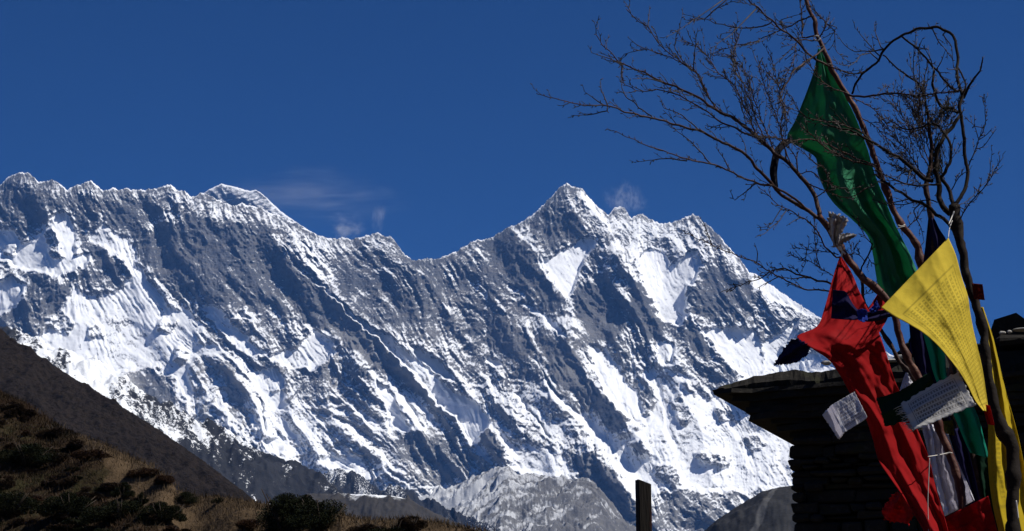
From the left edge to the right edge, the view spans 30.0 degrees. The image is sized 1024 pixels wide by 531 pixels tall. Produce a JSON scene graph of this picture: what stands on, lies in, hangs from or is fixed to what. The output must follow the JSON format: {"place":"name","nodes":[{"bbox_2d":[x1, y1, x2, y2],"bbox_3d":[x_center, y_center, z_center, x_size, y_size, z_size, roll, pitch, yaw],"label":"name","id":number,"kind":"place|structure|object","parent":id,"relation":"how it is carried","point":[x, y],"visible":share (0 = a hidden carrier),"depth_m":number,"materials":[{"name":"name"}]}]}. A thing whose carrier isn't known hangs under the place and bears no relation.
{"place":"outdoors","nodes":[
{"label":"outdoors","id":0,"kind":"place"},
{"bbox_2d":[0,329,254,501],"bbox_3d":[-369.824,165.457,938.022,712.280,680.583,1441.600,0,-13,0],"label":"dark hillside","id":1,"kind":"structure","parent":0,"point":[31,376],"depth_m":923.23,"materials":[{"name":"brown soil"}]},
{"bbox_2d":[0,326,342,503],"bbox_3d":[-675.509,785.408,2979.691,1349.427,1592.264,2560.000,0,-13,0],"label":"snowy shoulder","id":2,"kind":"object","parent":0,"point":[247,468],"visible":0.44,"depth_m":3325.10},
{"bbox_2d":[0,392,494,530],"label":"grassy slope","id":3,"kind":"structure","parent":0,"point":[114,473],"depth_m":61.52,"materials":[{"name":"brown plant"}]},
{"bbox_2d":[0,416,8,425],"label":"withered bush","id":4,"kind":"object","parent":3,"relation":"on","point":[3,422],"visible":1,"depth_m":72.19,"materials":[{"name":"brown plant"}]},
{"bbox_2d":[0,478,16,488],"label":"withered bush","id":5,"kind":"object","parent":3,"relation":"on","point":[5,482],"visible":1,"depth_m":63.68,"materials":[{"name":"brown plant"}]},
{"bbox_2d":[3,443,15,449],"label":"withered bush","id":6,"kind":"object","parent":3,"relation":"on","point":[9,445],"visible":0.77,"depth_m":68.16,"materials":[{"name":"brown plant"}]},
{"bbox_2d":[5,407,20,416],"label":"withered bush","id":7,"kind":"object","parent":3,"relation":"on","point":[13,411],"visible":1,"depth_m":73.41,"materials":[{"name":"brown plant"}]},
{"bbox_2d":[0,401,26,410],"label":"withered bush","id":8,"kind":"object","parent":3,"relation":"on","point":[15,404],"visible":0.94,"depth_m":73.82,"materials":[{"name":"brown plant"}]},
{"bbox_2d":[6,517,28,525],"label":"withered bush","id":9,"kind":"object","parent":3,"relation":"on","point":[17,521],"visible":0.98,"depth_m":59.90,"materials":[{"name":"brown plant"}]},
{"bbox_2d":[0,490,42,513],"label":"juniper bush","id":10,"kind":"object","parent":3,"relation":"on","point":[12,501],"visible":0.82,"depth_m":60.66,"materials":[{"name":"green plant"}]},
{"bbox_2d":[21,429,31,435],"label":"russet bush","id":11,"kind":"object","parent":3,"relation":"on","point":[28,432],"visible":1,"depth_m":71.51,"materials":[{"name":"brown plant"}]},
{"bbox_2d":[17,408,37,415],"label":"withered bush","id":12,"kind":"object","parent":3,"relation":"on","point":[31,412],"visible":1,"depth_m":73.68,"materials":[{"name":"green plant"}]},
{"bbox_2d":[0,439,61,466],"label":"juniper bush","id":13,"kind":"object","parent":3,"relation":"on","point":[30,450],"visible":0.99,"depth_m":66.68,"materials":[{"name":"green plant"}]},
{"bbox_2d":[25,492,45,503],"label":"russet bush","id":14,"kind":"object","parent":3,"relation":"on","point":[39,498],"visible":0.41,"depth_m":62.24,"materials":[{"name":"brown plant"}]},
{"bbox_2d":[39,479,57,486],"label":"withered bush","id":15,"kind":"object","parent":3,"relation":"on","point":[44,482],"visible":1,"depth_m":63.41,"materials":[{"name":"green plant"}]},
{"bbox_2d":[35,422,75,437],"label":"withered bush","id":16,"kind":"object","parent":3,"relation":"on","point":[52,431],"visible":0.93,"depth_m":71.68,"materials":[{"name":"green plant"}]},
{"bbox_2d":[48,452,70,463],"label":"withered bush","id":17,"kind":"object","parent":3,"relation":"on","point":[59,455],"visible":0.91,"depth_m":66.61,"materials":[{"name":"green plant"}]},
{"bbox_2d":[36,491,95,516],"bbox_3d":[-13.926,7.602,59.990,2.058,1.032,1.047,8,-15,-32],"label":"juniper bush","id":18,"kind":"object","parent":3,"relation":"on","point":[66,500],"visible":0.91,"depth_m":59.78,"materials":[{"name":"green plant"}]},
{"bbox_2d":[57,477,78,485],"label":"withered bush","id":19,"kind":"object","parent":3,"relation":"on","point":[68,481],"visible":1,"depth_m":63.16,"materials":[{"name":"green plant"}]},
{"bbox_2d":[61,516,77,524],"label":"juniper bush","id":20,"kind":"object","parent":3,"relation":"on","point":[70,519],"visible":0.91,"depth_m":59.54,"materials":[{"name":"green plant"}]},
{"bbox_2d":[63,466,80,470],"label":"juniper bush","id":21,"kind":"object","parent":3,"relation":"on","point":[71,469],"visible":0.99,"depth_m":63.94,"materials":[{"name":"green plant"}]},
{"bbox_2d":[66,443,80,449],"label":"juniper bush","id":22,"kind":"object","parent":3,"relation":"on","point":[71,447],"visible":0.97,"depth_m":69.66,"materials":[{"name":"green plant"}]},
{"bbox_2d":[64,438,84,447],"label":"withered bush","id":23,"kind":"object","parent":3,"relation":"on","point":[77,442],"visible":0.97,"depth_m":69.68,"materials":[{"name":"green plant"}]},
{"bbox_2d":[75,518,89,525],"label":"juniper bush","id":24,"kind":"object","parent":3,"relation":"on","point":[78,522],"visible":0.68,"depth_m":59.34,"materials":[{"name":"green plant"}]},
{"bbox_2d":[0,390,167,530],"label":"heath","id":25,"kind":"object","parent":3,"relation":"on","point":[50,420],"visible":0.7,"depth_m":66.00,"materials":[{"name":"black plant"}]},
{"bbox_2d":[81,486,91,491],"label":"withered bush","id":26,"kind":"object","parent":3,"relation":"on","point":[85,489],"visible":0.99,"depth_m":62.77,"materials":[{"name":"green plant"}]},
{"bbox_2d":[70,444,114,459],"bbox_3d":[-14.198,6.359,64.616,0.977,0.601,1.734,-6,-14,25],"label":"russet bush","id":27,"kind":"object","parent":3,"relation":"on","point":[85,453],"visible":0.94,"depth_m":64.31,"materials":[{"name":"brown plant"}]},
{"bbox_2d":[86,491,103,497],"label":"withered bush","id":28,"kind":"object","parent":3,"relation":"on","point":[95,494],"visible":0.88,"depth_m":62.41,"materials":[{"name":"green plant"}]},
{"bbox_2d":[92,485,106,491],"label":"juniper bush","id":29,"kind":"object","parent":3,"relation":"on","point":[100,488],"visible":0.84,"depth_m":62.73,"materials":[{"name":"green plant"}]},
{"bbox_2d":[92,494,110,498],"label":"withered bush","id":30,"kind":"object","parent":3,"relation":"on","point":[101,496],"visible":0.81,"depth_m":62.27,"materials":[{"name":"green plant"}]},
{"bbox_2d":[96,528,113,530],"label":"juniper bush","id":31,"kind":"object","parent":3,"relation":"on","point":[102,529],"visible":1,"depth_m":56.31,"materials":[{"name":"green plant"}]},
{"bbox_2d":[99,481,119,488],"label":"withered bush","id":32,"kind":"object","parent":3,"relation":"on","point":[105,484],"visible":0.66,"depth_m":62.57,"materials":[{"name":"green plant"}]},
{"bbox_2d":[78,496,145,524],"bbox_3d":[-12.042,7.659,58.810,2.634,0.974,1.615,1,-13,-3],"label":"juniper bush","id":33,"kind":"object","parent":3,"relation":"on","point":[117,508],"visible":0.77,"depth_m":58.54,"materials":[{"name":"green plant"}]},
{"bbox_2d":[105,483,121,493],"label":"withered bush","id":34,"kind":"object","parent":3,"relation":"on","point":[111,487],"visible":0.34,"depth_m":62.41,"materials":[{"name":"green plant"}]},
{"bbox_2d":[109,482,135,500],"bbox_3d":[-12.364,7.214,60.710,0.852,0.707,0.588,6,-14,-25],"label":"juniper bush","id":35,"kind":"object","parent":3,"relation":"on","point":[125,489],"visible":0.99,"depth_m":60.64,"materials":[{"name":"green plant"}]},
{"bbox_2d":[129,496,142,502],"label":"withered bush","id":36,"kind":"object","parent":3,"relation":"on","point":[133,498],"visible":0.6,"depth_m":59.67,"materials":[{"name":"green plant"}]},
{"bbox_2d":[136,492,147,503],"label":"juniper bush","id":37,"kind":"object","parent":3,"relation":"on","point":[140,496],"visible":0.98,"depth_m":59.53,"materials":[{"name":"green plant"}]},
{"bbox_2d":[126,462,160,477],"bbox_3d":[-12.170,6.801,63.163,1.456,0.577,0.821,-2,-13,7],"label":"russet bush","id":38,"kind":"object","parent":3,"relation":"on","point":[142,471],"visible":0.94,"depth_m":63.00,"materials":[{"name":"brown plant"}]},
{"bbox_2d":[134,514,155,521],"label":"juniper bush","id":39,"kind":"object","parent":3,"relation":"on","point":[152,520],"visible":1,"depth_m":56.75,"materials":[{"name":"green plant"}]},
{"bbox_2d":[136,501,187,524],"bbox_3d":[-10.450,7.444,57.033,1.566,0.835,0.797,3,-13,-13],"label":"juniper bush","id":40,"kind":"object","parent":3,"relation":"on","point":[168,512],"visible":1,"depth_m":56.97,"materials":[{"name":"green plant"}]},
{"bbox_2d":[153,470,175,484],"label":"russet bush","id":41,"kind":"object","parent":3,"relation":"on","point":[162,479],"visible":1,"depth_m":61.72,"materials":[{"name":"brown plant"}]},
{"bbox_2d":[162,525,179,530],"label":"russet bush","id":42,"kind":"object","parent":3,"relation":"on","point":[171,528],"visible":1,"depth_m":56.55,"materials":[{"name":"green plant"}]},
{"bbox_2d":[173,491,198,504],"bbox_3d":[-10.215,7.321,59.785,0.713,0.550,1.107,23,-26,-59],"label":"juniper bush","id":43,"kind":"object","parent":3,"relation":"on","point":[188,497],"visible":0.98,"depth_m":59.62,"materials":[{"name":"green plant"}]},
{"bbox_2d":[210,497,223,502],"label":"juniper bush","id":44,"kind":"object","parent":3,"relation":"on","point":[215,501],"visible":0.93,"depth_m":58.40,"materials":[{"name":"green plant"}]},
{"bbox_2d":[234,515,260,529],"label":"russet bush","id":45,"kind":"object","parent":3,"relation":"on","point":[248,524],"visible":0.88,"depth_m":54.19,"materials":[{"name":"brown plant"}]},
{"bbox_2d":[255,489,314,530],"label":"juniper bush","id":46,"kind":"object","parent":3,"relation":"on","point":[277,512],"visible":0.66,"depth_m":53.05,"materials":[{"name":"green plant"}]},
{"bbox_2d":[286,494,315,520],"bbox_3d":[-5.672,6.783,53.056,0.919,0.856,1.330,-9,-16,35],"label":"juniper bush","id":47,"kind":"object","parent":3,"relation":"on","point":[305,497],"visible":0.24,"depth_m":52.82,"materials":[{"name":"green plant"}]},
{"bbox_2d":[286,498,347,530],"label":"juniper bush","id":48,"kind":"object","parent":3,"relation":"on","point":[327,510],"visible":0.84,"depth_m":51.41,"materials":[{"name":"green plant"}]},
{"bbox_2d":[345,516,387,530],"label":"withered bush","id":49,"kind":"object","parent":3,"relation":"on","point":[365,526],"visible":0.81,"depth_m":50.17,"materials":[{"name":"brown plant"}]},
{"bbox_2d":[366,520,413,530],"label":"juniper bush","id":50,"kind":"object","parent":3,"relation":"on","point":[393,528],"visible":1,"depth_m":49.57,"materials":[{"name":"green plant"}]},
{"bbox_2d":[392,515,428,530],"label":"withered bush","id":51,"kind":"object","parent":3,"relation":"on","point":[413,522],"visible":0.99,"depth_m":49.85,"materials":[{"name":"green plant"}]},
{"bbox_2d":[307,492,466,527],"bbox_3d":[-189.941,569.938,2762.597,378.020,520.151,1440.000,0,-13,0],"label":"brown moraine","id":52,"kind":"structure","parent":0,"point":[375,505],"depth_m":2945.77,"materials":[{"name":"stone"}]},
{"bbox_2d":[324,468,500,530],"bbox_3d":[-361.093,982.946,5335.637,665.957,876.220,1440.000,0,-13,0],"label":"ridge","id":53,"kind":"structure","parent":0,"point":[350,482],"depth_m":5547.16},
{"bbox_2d":[0,172,893,530],"bbox_3d":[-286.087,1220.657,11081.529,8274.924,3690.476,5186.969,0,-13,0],"label":"mountain","id":54,"kind":"structure","parent":0,"point":[570,332],"depth_m":10445.50,"materials":[{"name":"white snow"}]},
{"bbox_2d":[204,184,308,230],"bbox_3d":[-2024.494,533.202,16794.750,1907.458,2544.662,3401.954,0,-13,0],"label":"summit","id":55,"kind":"structure","parent":54,"relation":"attached to","point":[230,195],"depth_m":16759.40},
{"bbox_2d":[0,0,1023,355],"label":"sky","id":56,"kind":"structure","parent":0,"point":[423,125],"materials":[{"name":"blue"}]},
{"bbox_2d":[418,466,635,530],"bbox_3d":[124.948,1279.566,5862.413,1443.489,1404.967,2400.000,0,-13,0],"label":"moraine dome","id":57,"kind":"structure","parent":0,"point":[506,498],"depth_m":6129.48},
{"bbox_2d":[705,486,796,530],"bbox_3d":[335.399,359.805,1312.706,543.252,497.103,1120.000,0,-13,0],"label":"scree slope","id":58,"kind":"structure","parent":0,"point":[770,510],"depth_m":1457.77,"materials":[{"name":"grey stone"}]},
{"label":"ground","id":59,"kind":"structure","parent":0,"visible":0},
{"bbox_2d":[635,479,651,530],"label":"timber post","id":60,"kind":"object","parent":59,"relation":"on","point":[643,506],"visible":1,"depth_m":10.94,"materials":[{"name":"brown wood"}]},
{"bbox_2d":[530,0,965,509],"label":"bare tree","id":61,"kind":"object","parent":59,"relation":"on","point":[875,287],"visible":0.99,"depth_m":7.17,"materials":[{"name":"brown plant"}]},
{"bbox_2d":[770,136,792,186],"bbox_3d":[1.054,-0.407,7.491,0.041,0.324,0.444,-4,-14,17],"label":"rag","id":62,"kind":"object","parent":61,"relation":"hanging from","point":[774,167],"visible":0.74,"depth_m":7.36,"materials":[{"name":"black fabric"}]},
{"bbox_2d":[827,211,856,249],"bbox_3d":[1.193,-0.130,6.966,0.114,0.145,0.158,10,-16,-37],"label":"scarf","id":63,"kind":"object","parent":61,"relation":"attached to","point":[837,224],"visible":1,"depth_m":6.97,"materials":[{"name":"white fabric"}]},
{"bbox_2d":[797,246,947,530],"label":"prayer flag","id":64,"kind":"object","parent":61,"relation":"hanging from","point":[853,352],"visible":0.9,"depth_m":6.64,"materials":[{"name":"red fabric"}]},
{"bbox_2d":[774,338,809,365],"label":"prayer flag","id":65,"kind":"object","parent":64,"relation":"attached to","point":[795,350],"visible":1,"depth_m":6.72,"materials":[{"name":"blue fabric"}]},
{"bbox_2d":[822,392,866,438],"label":"prayer flag","id":66,"kind":"object","parent":64,"relation":"attached to","point":[844,414],"visible":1,"depth_m":6.56,"materials":[{"name":"white fabric"}]},
{"bbox_2d":[831,290,892,321],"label":"prayer flag","id":67,"kind":"object","parent":64,"relation":"attached to","point":[844,307],"visible":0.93,"depth_m":6.54,"materials":[{"name":"blue fabric"}]},
{"bbox_2d":[882,490,913,524],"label":"prayer flag","id":68,"kind":"object","parent":64,"relation":"attached to","point":[896,508],"visible":0.94,"depth_m":6.65,"materials":[{"name":"red fabric"}]},
{"bbox_2d":[868,295,887,331],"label":"prayer flag","id":69,"kind":"object","parent":61,"relation":"hanging from","point":[880,323],"visible":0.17,"depth_m":7.09,"materials":[{"name":"red fabric"}]},
{"bbox_2d":[921,424,973,515],"bbox_3d":[1.598,0.741,7.003,0.184,0.349,0.094,-6,-14,23],"label":"prayer flag","id":70,"kind":"object","parent":61,"relation":"hanging from","point":[943,479],"visible":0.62,"depth_m":7.01,"materials":[{"name":"grey fabric"}]},
{"bbox_2d":[943,420,954,435],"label":"prayer flag","id":71,"kind":"object","parent":61,"relation":"hanging from","point":[948,426],"visible":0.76,"depth_m":6.92,"materials":[{"name":"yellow fabric"}]},
{"bbox_2d":[659,0,974,427],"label":"bare tree","id":72,"kind":"object","parent":59,"relation":"on","point":[910,235],"visible":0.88,"depth_m":7.51,"materials":[{"name":"plant"}]},
{"bbox_2d":[787,35,916,297],"bbox_3d":[1.405,-0.383,7.713,0.545,1.073,0.323,0,-13,0],"label":"prayer flag","id":73,"kind":"object","parent":72,"relation":"hanging from","point":[895,269],"visible":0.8,"depth_m":7.78,"materials":[{"name":"green fabric"}]},
{"bbox_2d":[900,372,912,390],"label":"prayer flag","id":74,"kind":"object","parent":72,"relation":"hanging from","point":[906,381],"visible":0.59,"depth_m":7.10,"materials":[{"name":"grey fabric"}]},
{"bbox_2d":[909,325,960,453],"bbox_3d":[1.568,0.459,7.114,0.171,0.499,0.079,3,-13,-11],"label":"prayer flag","id":75,"kind":"object","parent":72,"relation":"hanging from","point":[920,353],"visible":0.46,"depth_m":7.13,"materials":[{"name":"blue fabric"}]},
{"bbox_2d":[923,333,987,457],"bbox_3d":[1.624,0.454,6.996,0.211,0.509,0.159,0,-13,0],"label":"prayer flag","id":76,"kind":"object","parent":72,"relation":"hanging from","point":[968,422],"visible":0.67,"depth_m":7.00,"materials":[{"name":"teal fabric"}]},
{"bbox_2d":[976,455,997,530],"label":"prayer flag","id":77,"kind":"object","parent":72,"relation":"hanging from","point":[982,462],"visible":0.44,"depth_m":7.10,"materials":[{"name":"green fabric"}]},
{"bbox_2d":[712,313,1023,530],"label":"stone shrine","id":78,"kind":"object","parent":59,"relation":"on","point":[844,482],"visible":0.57,"depth_m":8.96,"materials":[{"name":"black stone"}]},
{"bbox_2d":[821,360,830,364],"bbox_3d":[1.473,0.456,8.957,0.049,0.022,0.042,0,-13,0],"label":"loose stone","id":79,"kind":"object","parent":78,"relation":"on","point":[824,362],"visible":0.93,"depth_m":8.95,"materials":[{"name":"grey stone"}]},
{"bbox_2d":[1012,327,1023,331],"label":"loose stone","id":80,"kind":"object","parent":78,"relation":"on","point":[1021,329],"visible":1,"depth_m":8.72,"materials":[{"name":"grey stone"}]},
{"bbox_2d":[847,212,958,511],"bbox_3d":[1.678,1.560,7.399,0.869,3.701,0.643,3,-13,-12],"label":"bare stick","id":81,"kind":"object","parent":59,"relation":"on","point":[887,340],"visible":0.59,"depth_m":7.62,"materials":[{"name":"brown wood"}]},
{"bbox_2d":[821,21,1021,530],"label":"dark tree","id":82,"kind":"object","parent":59,"relation":"on","point":[1005,434],"visible":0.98,"depth_m":7.03,"materials":[{"name":"brown plant"}]},
{"bbox_2d":[876,372,932,425],"bbox_3d":[1.320,0.444,6.373,0.212,0.187,0.034,1,-13,-6],"label":"prayer flag","id":83,"kind":"object","parent":82,"relation":"hanging from","point":[888,403],"visible":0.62,"depth_m":6.37,"materials":[{"name":"green fabric"}]},
{"bbox_2d":[881,211,987,410],"bbox_3d":[1.489,0.118,6.506,0.215,0.782,0.591,-10,-16,37],"label":"prayer flag","id":84,"kind":"object","parent":82,"relation":"hanging from","point":[929,298],"visible":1,"depth_m":6.37,"materials":[{"name":"yellow fabric"}]},
{"bbox_2d":[894,372,975,432],"bbox_3d":[1.383,0.445,6.261,0.265,0.205,0.048,0,-13,0],"label":"prayer flag","id":85,"kind":"object","parent":84,"relation":"hanging from","point":[944,398],"visible":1,"depth_m":6.26,"materials":[{"name":"fabric"}]},
{"bbox_2d":[984,404,993,424],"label":"prayer flag","id":86,"kind":"object","parent":84,"relation":"hanging from","point":[989,417],"visible":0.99,"depth_m":6.45,"materials":[{"name":"red fabric"}]},
{"bbox_2d":[945,496,996,530],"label":"prayer flag","id":87,"kind":"object","parent":82,"relation":"hanging from","point":[977,516],"visible":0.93,"depth_m":6.53,"materials":[{"name":"red fabric"}]},
{"bbox_2d":[972,283,984,299],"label":"prayer flag","id":88,"kind":"object","parent":82,"relation":"hanging from","point":[978,292],"visible":1,"depth_m":6.78,"materials":[{"name":"red fabric"}]},
{"bbox_2d":[981,307,1023,530],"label":"prayer flag","id":89,"kind":"object","parent":82,"relation":"hanging from","point":[997,464],"visible":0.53,"depth_m":6.79,"materials":[{"name":"yellow fabric"}]},
{"bbox_2d":[874,75,982,499],"bbox_3d":[1.598,1.203,7.164,0.584,4.294,1.018,4,-14,-17],"label":"thin sapling","id":90,"kind":"object","parent":59,"relation":"on","point":[916,113],"visible":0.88,"depth_m":7.44,"materials":[{"name":"brown plant"}]},
{"bbox_2d":[909,218,945,353],"bbox_3d":[1.589,0.096,7.302,0.177,0.585,0.081,-11,-17,39],"label":"prayer flag","id":91,"kind":"object","parent":90,"relation":"hanging from","point":[937,235],"visible":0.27,"depth_m":7.34,"materials":[{"name":"blue fabric"}]},
{"bbox_2d":[950,428,979,504],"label":"prayer flag","id":92,"kind":"object","parent":90,"relation":"hanging from","point":[964,461],"visible":0.66,"depth_m":7.07,"materials":[{"name":"blue fabric"}]}
]}

